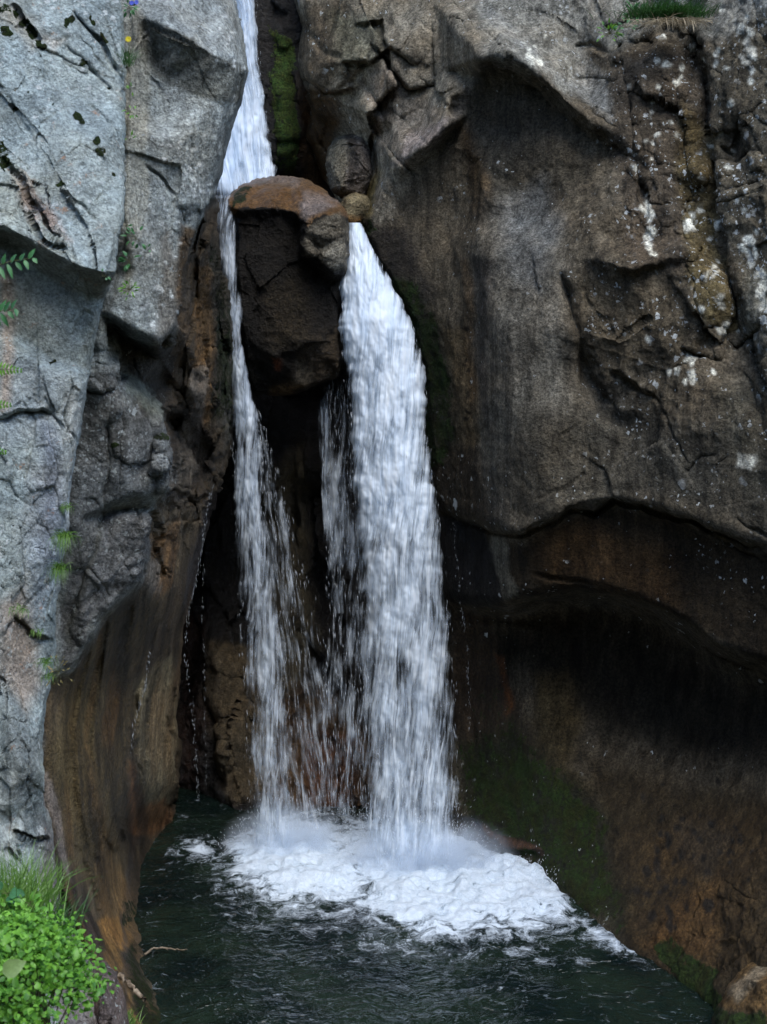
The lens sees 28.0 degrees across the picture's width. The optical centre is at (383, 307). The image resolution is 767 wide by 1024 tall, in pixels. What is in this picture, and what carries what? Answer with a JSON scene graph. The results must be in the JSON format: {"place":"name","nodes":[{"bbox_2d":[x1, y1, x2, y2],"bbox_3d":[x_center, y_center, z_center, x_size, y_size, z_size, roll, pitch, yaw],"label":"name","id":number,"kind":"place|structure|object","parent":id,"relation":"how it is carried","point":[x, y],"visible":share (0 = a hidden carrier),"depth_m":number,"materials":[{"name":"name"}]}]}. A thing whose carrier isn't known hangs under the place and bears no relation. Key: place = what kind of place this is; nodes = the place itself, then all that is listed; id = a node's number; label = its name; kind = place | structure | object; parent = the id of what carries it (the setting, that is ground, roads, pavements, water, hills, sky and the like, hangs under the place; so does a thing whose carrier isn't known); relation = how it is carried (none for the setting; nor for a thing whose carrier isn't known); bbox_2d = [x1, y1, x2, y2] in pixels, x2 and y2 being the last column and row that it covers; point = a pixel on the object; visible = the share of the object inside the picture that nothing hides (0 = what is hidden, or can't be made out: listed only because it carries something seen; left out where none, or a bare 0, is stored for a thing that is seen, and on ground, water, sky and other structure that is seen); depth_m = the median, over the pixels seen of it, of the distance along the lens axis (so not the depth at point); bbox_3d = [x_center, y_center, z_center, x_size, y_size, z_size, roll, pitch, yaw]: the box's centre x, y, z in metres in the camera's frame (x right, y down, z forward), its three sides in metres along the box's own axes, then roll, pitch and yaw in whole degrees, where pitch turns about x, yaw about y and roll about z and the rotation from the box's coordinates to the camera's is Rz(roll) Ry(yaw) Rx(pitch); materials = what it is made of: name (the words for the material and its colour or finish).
{"place":"outdoors","nodes":[
{"label":"outdoors","id":0,"kind":"place"},
{"bbox_2d":[0,908,50,1023],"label":"ground","id":1,"kind":"structure","parent":0,"point":[36,992],"depth_m":10.22,"materials":[{"name":"brown soil"}]},
{"bbox_2d":[0,881,24,908],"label":"herb","id":2,"kind":"object","parent":1,"relation":"on","point":[10,897],"visible":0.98,"depth_m":8.98,"materials":[{"name":"green plant"}]},
{"bbox_2d":[1,959,26,977],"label":"herb","id":3,"kind":"object","parent":1,"relation":"on","point":[12,968],"visible":1,"depth_m":8.09,"materials":[{"name":"green plant"}]},
{"bbox_2d":[11,891,42,916],"bbox_3d":[-2.071,3.476,8.928,0.190,0.154,0.049,0,0,0],"label":"herb","id":4,"kind":"object","parent":1,"relation":"on","point":[36,896],"visible":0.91,"depth_m":8.93,"materials":[{"name":"green plant"}]},
{"bbox_2d":[0,839,102,924],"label":"grass tuft","id":5,"kind":"object","parent":1,"relation":"on","point":[28,888],"visible":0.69,"depth_m":9.22,"materials":[{"name":"green plant"}]},
{"bbox_2d":[0,894,119,1023],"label":"bush","id":6,"kind":"object","parent":1,"relation":"on","point":[41,944],"visible":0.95,"depth_m":8.57,"materials":[{"name":"green plant"}]},
{"bbox_2d":[42,885,99,936],"bbox_3d":[-2.021,3.661,9.263,0.576,0.282,0.537,0,0,0],"label":"grass tuft","id":7,"kind":"object","parent":1,"relation":"on","point":[76,916],"visible":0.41,"depth_m":9.36,"materials":[{"name":"green plant"}]},
{"bbox_2d":[0,0,126,1023],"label":"cliff","id":8,"kind":"structure","parent":0,"point":[63,71],"depth_m":12.00,"materials":[{"name":"grey stone"}]},
{"bbox_2d":[0,400,11,408],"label":"fern","id":9,"kind":"object","parent":8,"relation":"attached to","point":[3,404],"visible":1,"depth_m":8.52,"materials":[{"name":"green plant"}]},
{"bbox_2d":[0,299,18,326],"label":"sprig","id":10,"kind":"object","parent":8,"relation":"attached to","point":[5,307],"visible":1,"depth_m":8.16,"materials":[{"name":"green plant"}]},
{"bbox_2d":[0,361,21,376],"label":"fern","id":11,"kind":"object","parent":8,"relation":"attached to","point":[10,369],"visible":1,"depth_m":8.53,"materials":[{"name":"green plant"}]},
{"bbox_2d":[0,249,36,278],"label":"sprig","id":12,"kind":"object","parent":8,"relation":"attached to","point":[17,264],"visible":1,"depth_m":8.17,"materials":[{"name":"green plant"}]},
{"bbox_2d":[8,603,28,616],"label":"hanging grass","id":13,"kind":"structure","parent":8,"relation":"hanging from","point":[22,609],"depth_m":11.17,"materials":[{"name":"green plant"}]},
{"bbox_2d":[29,627,42,637],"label":"hanging grass","id":14,"kind":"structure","parent":8,"relation":"attached to","point":[37,632],"depth_m":11.37,"materials":[{"name":"green plant"}]},
{"bbox_2d":[31,656,58,671],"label":"hanging grass","id":15,"kind":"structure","parent":8,"relation":"hanging from","point":[47,661],"depth_m":11.56,"materials":[{"name":"green plant"}]},
{"bbox_2d":[39,670,57,686],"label":"hanging grass","id":16,"kind":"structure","parent":8,"relation":"hanging from","point":[47,677],"depth_m":11.57,"materials":[{"name":"green plant"}]},
{"bbox_2d":[46,655,72,685],"bbox_3d":[-2.424,2.710,11.473,0.198,0.233,0.058,0,0,-4],"label":"crevice plant","id":17,"kind":"object","parent":8,"relation":"attached to","point":[57,671],"visible":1,"depth_m":11.48,"materials":[{"name":"green plant"}]},
{"bbox_2d":[43,551,77,585],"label":"hanging grass","id":18,"kind":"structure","parent":8,"relation":"hanging from","point":[60,567],"depth_m":11.64,"materials":[{"name":"green plant"}]},
{"bbox_2d":[45,528,83,554],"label":"hanging grass","id":19,"kind":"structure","parent":8,"relation":"hanging from","point":[64,535],"depth_m":11.62,"materials":[{"name":"green plant"}]},
{"bbox_2d":[56,502,75,515],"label":"hanging grass","id":20,"kind":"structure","parent":8,"relation":"hanging from","point":[62,507],"depth_m":11.72,"materials":[{"name":"green plant"}]},
{"bbox_2d":[91,960,128,1023],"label":"boulder","id":21,"kind":"object","parent":8,"relation":"on","point":[112,1009],"visible":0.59,"depth_m":11.16,"materials":[{"name":"stone"}]},
{"bbox_2d":[118,280,139,300],"bbox_3d":[-2.038,-0.144,12.282,0.189,0.189,0.050,0,0,5],"label":"crevice plant","id":22,"kind":"object","parent":8,"relation":"attached to","point":[123,287],"visible":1,"depth_m":12.28,"materials":[{"name":"green plant"}]},
{"bbox_2d":[118,251,140,271],"bbox_3d":[-2.038,-0.366,12.266,0.204,0.173,0.071,0,0,13],"label":"crevice plant","id":23,"kind":"object","parent":8,"relation":"attached to","point":[123,259],"visible":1,"depth_m":12.28,"materials":[{"name":"green plant"}]},
{"bbox_2d":[123,0,138,17],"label":"crevice plant","id":24,"kind":"object","parent":8,"relation":"attached to","point":[131,11],"visible":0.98,"depth_m":12.84,"materials":[{"name":"green plant"}]},
{"bbox_2d":[115,42,147,66],"bbox_3d":[-2.108,-2.122,12.726,0.343,0.260,0.341,0,0,0],"label":"grass tuft","id":25,"kind":"object","parent":8,"relation":"on","point":[128,61],"visible":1,"depth_m":12.74,"materials":[{"name":"green plant"}]},
{"bbox_2d":[120,226,145,249],"bbox_3d":[-2.014,-0.561,12.373,0.211,0.195,0.074,0,0,0],"label":"crevice plant","id":26,"kind":"object","parent":8,"relation":"attached to","point":[133,232],"visible":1,"depth_m":12.38,"materials":[{"name":"green plant"}]},
{"bbox_2d":[127,1008,145,1023],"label":"grass tuft","id":27,"kind":"object","parent":8,"relation":"on","point":[134,1020],"visible":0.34,"depth_m":12.61,"materials":[{"name":"green plant"}]},
{"bbox_2d":[42,0,248,1023],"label":"cliff gorge side","id":28,"kind":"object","parent":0,"point":[154,449],"visible":0.73,"depth_m":13.56,"materials":[{"name":"stone"}]},
{"bbox_2d":[117,971,146,1000],"bbox_3d":[-2.268,6.078,13.752,0.064,0.143,0.434,0,0,-44],"label":"log","id":29,"kind":"object","parent":28,"relation":"on","point":[131,986],"visible":0.98,"depth_m":13.72,"materials":[{"name":"brown wood"}]},
{"bbox_2d":[184,498,209,796],"bbox_3d":[-2.270,4.121,18.282,0.314,4.291,2.526,0,0,-11],"label":"trickle","id":30,"kind":"object","parent":28,"relation":"attached to","point":[185,643],"visible":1,"depth_m":17.29,"materials":[{"name":"white liquid"}]},
{"bbox_2d":[219,0,274,192],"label":"waterfall","id":31,"kind":"structure","parent":28,"relation":"attached to","point":[243,163],"depth_m":20.31,"materials":[{"name":"liquid"}]},
{"bbox_2d":[220,240,344,845],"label":"waterfall","id":32,"kind":"structure","parent":28,"relation":"attached to","point":[244,421],"depth_m":18.33,"materials":[{"name":"liquid"}]},
{"bbox_2d":[176,0,447,825],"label":"cliff back","id":33,"kind":"structure","parent":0,"point":[219,701],"depth_m":20.84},
{"bbox_2d":[134,787,713,1023],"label":"water","id":34,"kind":"structure","parent":0,"point":[273,933],"depth_m":15.84,"materials":[{"name":"liquid"}]},
{"bbox_2d":[144,947,186,954],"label":"branch","id":35,"kind":"object","parent":34,"relation":"on","point":[155,948],"visible":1,"depth_m":15.40,"materials":[{"name":"brown wood"}]},
{"bbox_2d":[210,752,558,887],"bbox_3d":[0.129,5.693,18.234,4.897,1.644,2.365,0,0,21],"label":"spray","id":36,"kind":"object","parent":34,"relation":"on","point":[375,839],"visible":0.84,"depth_m":18.09,"materials":[{"name":"white liquid"}]},
{"bbox_2d":[316,223,460,865],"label":"waterfall","id":37,"kind":"structure","parent":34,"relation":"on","point":[376,329],"depth_m":17.96,"materials":[{"name":"liquid"}]},
{"bbox_2d":[294,0,766,1010],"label":"cliff","id":38,"kind":"structure","parent":0,"point":[564,222],"depth_m":17.05,"materials":[{"name":"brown stone"}]},
{"bbox_2d":[226,175,349,395],"bbox_3d":[-1.177,-0.299,19.432,1.546,2.828,2.862,0,0,0],"label":"boulder","id":39,"kind":"object","parent":38,"relation":"on","point":[291,236],"visible":0.99,"depth_m":18.43,"materials":[{"name":"stone"}]},
{"bbox_2d":[325,134,371,198],"bbox_3d":[-0.450,-1.898,20.621,0.667,1.007,1.725,0,0,0],"label":"boulder","id":40,"kind":"object","parent":38,"relation":"on","point":[348,164],"visible":0.95,"depth_m":19.87,"materials":[{"name":"stone"}]},
{"bbox_2d":[340,192,369,224],"bbox_3d":[-0.352,-1.249,20.100,0.480,0.541,1.419,0,0,0],"label":"boulder","id":41,"kind":"object","parent":38,"relation":"on","point":[356,205],"visible":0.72,"depth_m":19.48,"materials":[{"name":"stone"}]},
{"bbox_2d":[597,18,624,41],"bbox_3d":[2.582,-3.154,17.460,0.320,0.280,0.091,0,0,0],"label":"herb","id":42,"kind":"object","parent":38,"relation":"on","point":[611,26],"visible":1,"depth_m":17.47,"materials":[{"name":"green plant"}]},
{"bbox_2d":[613,17,636,30],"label":"herb","id":43,"kind":"object","parent":38,"relation":"on","point":[620,23],"visible":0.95,"depth_m":17.38,"materials":[{"name":"green plant"}]},
{"bbox_2d":[622,1,647,22],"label":"herb","id":44,"kind":"object","parent":38,"relation":"on","point":[630,5],"visible":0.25,"depth_m":17.48,"materials":[{"name":"green plant"}]},
{"bbox_2d":[584,0,720,20],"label":"tussock","id":45,"kind":"object","parent":38,"relation":"on","point":[659,10],"visible":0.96,"depth_m":16.84,"materials":[{"name":"green plant"}]},
{"bbox_2d":[614,9,718,35],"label":"dry grass","id":46,"kind":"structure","parent":38,"relation":"hanging from","point":[674,21],"depth_m":16.75,"materials":[{"name":"plant"}]},
{"bbox_2d":[711,962,766,1023],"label":"boulder","id":47,"kind":"object","parent":38,"relation":"on","point":[744,999],"visible":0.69,"depth_m":13.51,"materials":[{"name":"brown stone"}]}
]}

